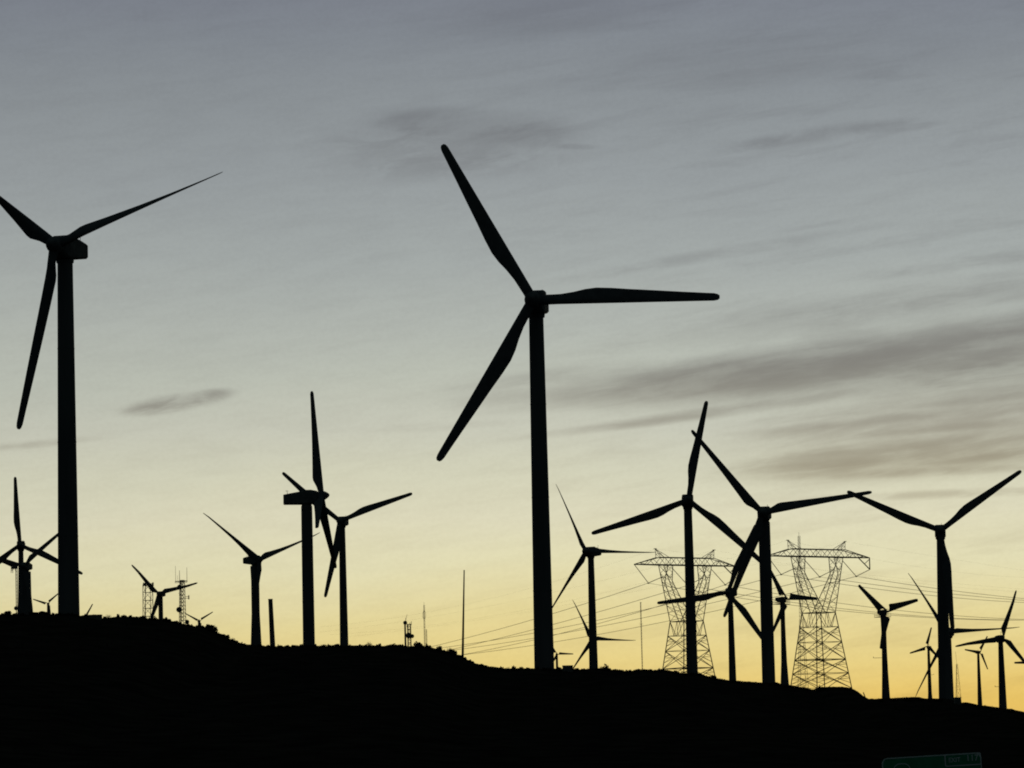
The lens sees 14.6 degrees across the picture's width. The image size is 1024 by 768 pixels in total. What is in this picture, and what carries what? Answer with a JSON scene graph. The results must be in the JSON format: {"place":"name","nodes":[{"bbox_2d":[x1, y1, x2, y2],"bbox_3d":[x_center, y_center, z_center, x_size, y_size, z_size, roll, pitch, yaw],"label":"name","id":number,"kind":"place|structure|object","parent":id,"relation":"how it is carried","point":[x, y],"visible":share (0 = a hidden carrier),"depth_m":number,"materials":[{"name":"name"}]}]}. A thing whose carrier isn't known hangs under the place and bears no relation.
{"place":"outdoors","nodes":[
{"label":"outdoors","id":0,"kind":"place"},
{"bbox_2d":[0,614,1023,767],"bbox_3d":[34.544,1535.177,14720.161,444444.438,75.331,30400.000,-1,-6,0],"label":"ground","id":1,"kind":"structure","parent":0,"point":[39,719],"depth_m":312.02,"materials":[{"name":"black soil"}]},
{"bbox_2d":[4,610,11,615],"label":"desert shrub","id":2,"kind":"object","parent":1,"relation":"on","point":[8,612],"visible":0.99,"depth_m":403.75,"materials":[{"name":"black plant"}]},
{"bbox_2d":[11,566,17,613],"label":"radio mast","id":3,"kind":"object","parent":1,"relation":"on","point":[15,568],"visible":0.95,"depth_m":700.36,"materials":[{"name":"metal"}]},
{"bbox_2d":[0,533,57,614],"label":"wind turbine","id":4,"kind":"object","parent":1,"relation":"on","point":[26,596],"visible":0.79,"depth_m":1021.17,"materials":[{"name":"paint"}]},
{"bbox_2d":[28,612,40,614],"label":"desert shrub","id":5,"kind":"object","parent":1,"relation":"on","point":[34,613],"visible":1,"depth_m":403.67,"materials":[{"name":"black plant"}]},
{"bbox_2d":[0,477,82,614],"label":"wind turbine","id":6,"kind":"object","parent":1,"relation":"on","point":[20,546],"visible":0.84,"depth_m":1152.53,"materials":[{"name":"paint"}]},
{"bbox_2d":[33,593,57,613],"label":"wind turbine","id":7,"kind":"object","parent":1,"relation":"on","point":[48,605],"visible":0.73,"depth_m":1800.38,"materials":[{"name":"paint"}]},
{"bbox_2d":[89,614,102,619],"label":"utility box","id":8,"kind":"object","parent":1,"relation":"on","point":[98,617],"visible":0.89,"depth_m":402.37,"materials":[{"name":"paint"}]},
{"bbox_2d":[0,172,221,615],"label":"wind turbine","id":9,"kind":"object","parent":1,"relation":"on","point":[65,252],"visible":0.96,"depth_m":423.45,"materials":[{"name":"paint"}]},
{"bbox_2d":[142,582,153,617],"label":"radio tower","id":10,"kind":"structure","parent":1,"relation":"on","point":[150,592],"depth_m":949.50,"materials":[{"name":"metal"}]},
{"bbox_2d":[132,565,196,619],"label":"wind turbine","id":11,"kind":"object","parent":1,"relation":"on","point":[158,603],"visible":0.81,"depth_m":1332.74,"materials":[{"name":"paint"}]},
{"bbox_2d":[175,566,188,623],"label":"radio tower","id":12,"kind":"structure","parent":1,"relation":"on","point":[179,609],"depth_m":899.86,"materials":[{"name":"metal"}]},
{"bbox_2d":[186,612,212,626],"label":"wind turbine","id":13,"kind":"object","parent":1,"relation":"on","point":[198,621],"visible":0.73,"depth_m":1707.22,"materials":[{"name":"paint"}]},
{"bbox_2d":[205,624,216,632],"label":"desert shrub","id":14,"kind":"object","parent":1,"relation":"on","point":[208,627],"visible":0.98,"depth_m":403.42,"materials":[{"name":"black plant"}]},
{"bbox_2d":[210,624,217,633],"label":"desert shrub","id":15,"kind":"object","parent":1,"relation":"on","point":[216,632],"visible":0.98,"depth_m":403.48,"materials":[{"name":"black plant"}]},
{"bbox_2d":[203,513,319,644],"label":"wind turbine","id":16,"kind":"object","parent":1,"relation":"on","point":[253,560],"visible":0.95,"depth_m":1065.03,"materials":[{"name":"paint"}]},
{"bbox_2d":[268,599,274,645],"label":"tower stump","id":17,"kind":"object","parent":1,"relation":"on","point":[271,625],"visible":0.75,"depth_m":899.11,"materials":[{"name":"paint"}]},
{"bbox_2d":[283,391,336,644],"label":"wind turbine","id":18,"kind":"object","parent":1,"relation":"on","point":[306,499],"visible":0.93,"depth_m":733.93,"materials":[{"name":"paint"}]},
{"bbox_2d":[282,472,411,645],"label":"wind turbine","id":19,"kind":"object","parent":1,"relation":"on","point":[339,545],"visible":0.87,"depth_m":1025.61,"materials":[{"name":"paint"}]},
{"bbox_2d":[403,616,406,644],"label":"antenna pole","id":20,"kind":"object","parent":1,"relation":"on","point":[405,622],"visible":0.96,"depth_m":699.23,"materials":[{"name":"metal"}]},
{"bbox_2d":[406,621,413,645],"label":"radio tower","id":21,"kind":"structure","parent":1,"relation":"on","point":[409,635],"depth_m":758.91,"materials":[{"name":"metal"}]},
{"bbox_2d":[413,641,420,647],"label":"desert shrub","id":22,"kind":"object","parent":1,"relation":"on","point":[416,644],"visible":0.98,"depth_m":403.23,"materials":[{"name":"black plant"}]},
{"bbox_2d":[422,605,425,645],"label":"radio mast","id":23,"kind":"object","parent":1,"relation":"on","point":[424,617],"visible":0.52,"depth_m":1898.17,"materials":[{"name":"metal"}]},
{"bbox_2d":[462,570,464,656],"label":"utility pole","id":24,"kind":"object","parent":1,"relation":"on","point":[463,615],"visible":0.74,"depth_m":407.70,"materials":[{"name":"brown wood"}]},
{"bbox_2d":[0,614,1023,767],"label":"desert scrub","id":25,"kind":"object","parent":1,"relation":"on","point":[984,765],"visible":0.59,"depth_m":369.27,"materials":[{"name":"black plant"}]},
{"bbox_2d":[554,649,572,668],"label":"wind turbine","id":26,"kind":"object","parent":1,"relation":"on","point":[556,655],"visible":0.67,"depth_m":1694.46,"materials":[{"name":"paint"}]},
{"bbox_2d":[562,665,572,671],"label":"utility box","id":27,"kind":"object","parent":1,"relation":"on","point":[568,668],"visible":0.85,"depth_m":401.71,"materials":[{"name":"paint"}]},
{"bbox_2d":[436,144,719,669],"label":"wind turbine","id":28,"kind":"object","parent":1,"relation":"on","point":[535,309],"visible":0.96,"depth_m":426.74,"materials":[{"name":"paint"}]},
{"bbox_2d":[552,485,654,668],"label":"wind turbine","id":29,"kind":"object","parent":1,"relation":"on","point":[590,553],"visible":0.91,"depth_m":1017.31,"materials":[{"name":"paint"}]},
{"bbox_2d":[573,601,634,667],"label":"wind turbine","id":30,"kind":"object","parent":1,"relation":"on","point":[586,648],"visible":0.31,"depth_m":1511.01,"materials":[{"name":"paint"}]},
{"bbox_2d":[602,664,608,670],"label":"desert shrub","id":31,"kind":"object","parent":1,"relation":"on","point":[605,667],"visible":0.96,"depth_m":403.03,"materials":[{"name":"black plant"}]},
{"bbox_2d":[639,602,642,668],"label":"radio mast","id":32,"kind":"object","parent":1,"relation":"on","point":[641,623],"visible":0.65,"depth_m":1797.93,"materials":[{"name":"metal"}]},
{"bbox_2d":[591,401,758,673],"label":"wind turbine","id":33,"kind":"object","parent":1,"relation":"on","point":[687,503],"visible":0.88,"depth_m":777.45,"materials":[{"name":"paint"}]},
{"bbox_2d":[634,548,733,674],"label":"transmission pylon","id":34,"kind":"object","parent":1,"relation":"on","point":[707,587],"visible":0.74,"depth_m":1398.14,"materials":[{"name":"metal"}]},
{"bbox_2d":[333,549,1013,625],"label":"earth wire","id":35,"kind":"object","parent":34,"relation":"attached to","point":[574,575],"visible":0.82,"depth_m":1586.02,"materials":[{"name":"black metal"}]},
{"bbox_2d":[351,550,998,628],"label":"earth wire","id":36,"kind":"object","parent":34,"relation":"attached to","point":[677,560],"visible":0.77,"depth_m":1561.19,"materials":[{"name":"black metal"}]},
{"bbox_2d":[431,583,977,646],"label":"power line","id":37,"kind":"object","parent":34,"relation":"hanging from","point":[697,591],"visible":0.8,"depth_m":1536.51,"materials":[{"name":"black metal"}]},
{"bbox_2d":[447,586,991,650],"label":"power line","id":38,"kind":"object","parent":34,"relation":"hanging from","point":[715,590],"visible":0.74,"depth_m":1539.08,"materials":[{"name":"black metal"}]},
{"bbox_2d":[464,585,1023,654],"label":"power line","id":39,"kind":"object","parent":34,"relation":"hanging from","point":[739,587],"visible":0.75,"depth_m":1555.48,"materials":[{"name":"black metal"}]},
{"bbox_2d":[657,525,760,679],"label":"wind turbine","id":40,"kind":"object","parent":1,"relation":"on","point":[742,609],"visible":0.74,"depth_m":1088.38,"materials":[{"name":"paint"}]},
{"bbox_2d":[691,430,871,682],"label":"wind turbine","id":41,"kind":"object","parent":1,"relation":"on","point":[760,534],"visible":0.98,"depth_m":718.10,"materials":[{"name":"paint"}]},
{"bbox_2d":[772,572,817,684],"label":"wind turbine","id":42,"kind":"object","parent":1,"relation":"on","point":[784,667],"visible":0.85,"depth_m":906.28,"materials":[{"name":"paint"}]},
{"bbox_2d":[798,537,808,687],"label":"radio tower","id":43,"kind":"structure","parent":1,"relation":"on","point":[801,626],"depth_m":1698.55,"materials":[{"name":"metal"}]},
{"bbox_2d":[771,540,869,688],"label":"transmission pylon","id":44,"kind":"object","parent":1,"relation":"on","point":[816,612],"visible":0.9,"depth_m":1398.63,"materials":[{"name":"metal"}]},
{"bbox_2d":[349,542,985,636],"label":"earth wire","id":45,"kind":"object","parent":44,"relation":"attached to","point":[707,575],"visible":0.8,"depth_m":1544.34,"materials":[{"name":"black metal"}]},
{"bbox_2d":[333,542,1006,634],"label":"earth wire","id":46,"kind":"object","parent":44,"relation":"attached to","point":[681,572],"visible":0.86,"depth_m":1568.20,"materials":[{"name":"black metal"}]},
{"bbox_2d":[443,575,1023,647],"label":"power line","id":47,"kind":"object","parent":44,"relation":"hanging from","point":[722,590],"visible":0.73,"depth_m":1552.87,"materials":[{"name":"black metal"}]},
{"bbox_2d":[457,577,1023,649],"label":"power line","id":48,"kind":"object","parent":44,"relation":"hanging from","point":[739,596],"visible":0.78,"depth_m":1544.41,"materials":[{"name":"black metal"}]},
{"bbox_2d":[465,576,1023,654],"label":"power line","id":49,"kind":"object","parent":44,"relation":"hanging from","point":[743,604],"visible":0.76,"depth_m":1547.45,"materials":[{"name":"black metal"}]},
{"bbox_2d":[858,585,917,697],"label":"wind turbine","id":50,"kind":"object","parent":1,"relation":"on","point":[884,616],"visible":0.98,"depth_m":927.84,"materials":[{"name":"paint"}]},
{"bbox_2d":[910,627,937,698],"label":"wind turbine","id":51,"kind":"object","parent":1,"relation":"on","point":[929,648],"visible":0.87,"depth_m":1409.53,"materials":[{"name":"paint"}]},
{"bbox_2d":[882,752,981,767],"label":"exit sign","id":52,"kind":"object","parent":1,"relation":"on","point":[965,760],"visible":1,"depth_m":119.43,"materials":[{"name":"metal"}]},
{"bbox_2d":[847,470,1021,699],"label":"wind turbine","id":53,"kind":"object","parent":1,"relation":"on","point":[945,612],"visible":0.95,"depth_m":792.10,"materials":[{"name":"paint"}]},
{"bbox_2d":[954,697,960,704],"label":"utility box","id":54,"kind":"object","parent":1,"relation":"on","point":[957,700],"visible":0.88,"depth_m":401.32,"materials":[{"name":"paint"}]},
{"bbox_2d":[955,652,961,702],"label":"radio tower","id":55,"kind":"structure","parent":1,"relation":"on","point":[957,679],"depth_m":1496.33,"materials":[{"name":"metal"}]},
{"bbox_2d":[908,573,1017,699],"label":"wind turbine","id":56,"kind":"object","parent":1,"relation":"on","point":[959,630],"visible":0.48,"depth_m":1107.19,"materials":[{"name":"paint"}]},
{"bbox_2d":[965,636,987,704],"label":"wind turbine","id":57,"kind":"object","parent":1,"relation":"on","point":[979,692],"visible":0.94,"depth_m":1436.97,"materials":[{"name":"paint"}]},
{"bbox_2d":[955,590,1023,708],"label":"wind turbine","id":58,"kind":"object","parent":1,"relation":"on","point":[999,639],"visible":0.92,"depth_m":961.63,"materials":[{"name":"paint"}]},
{"bbox_2d":[0,0,1023,711],"label":"sky","id":59,"kind":"structure","parent":0,"point":[846,177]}
]}

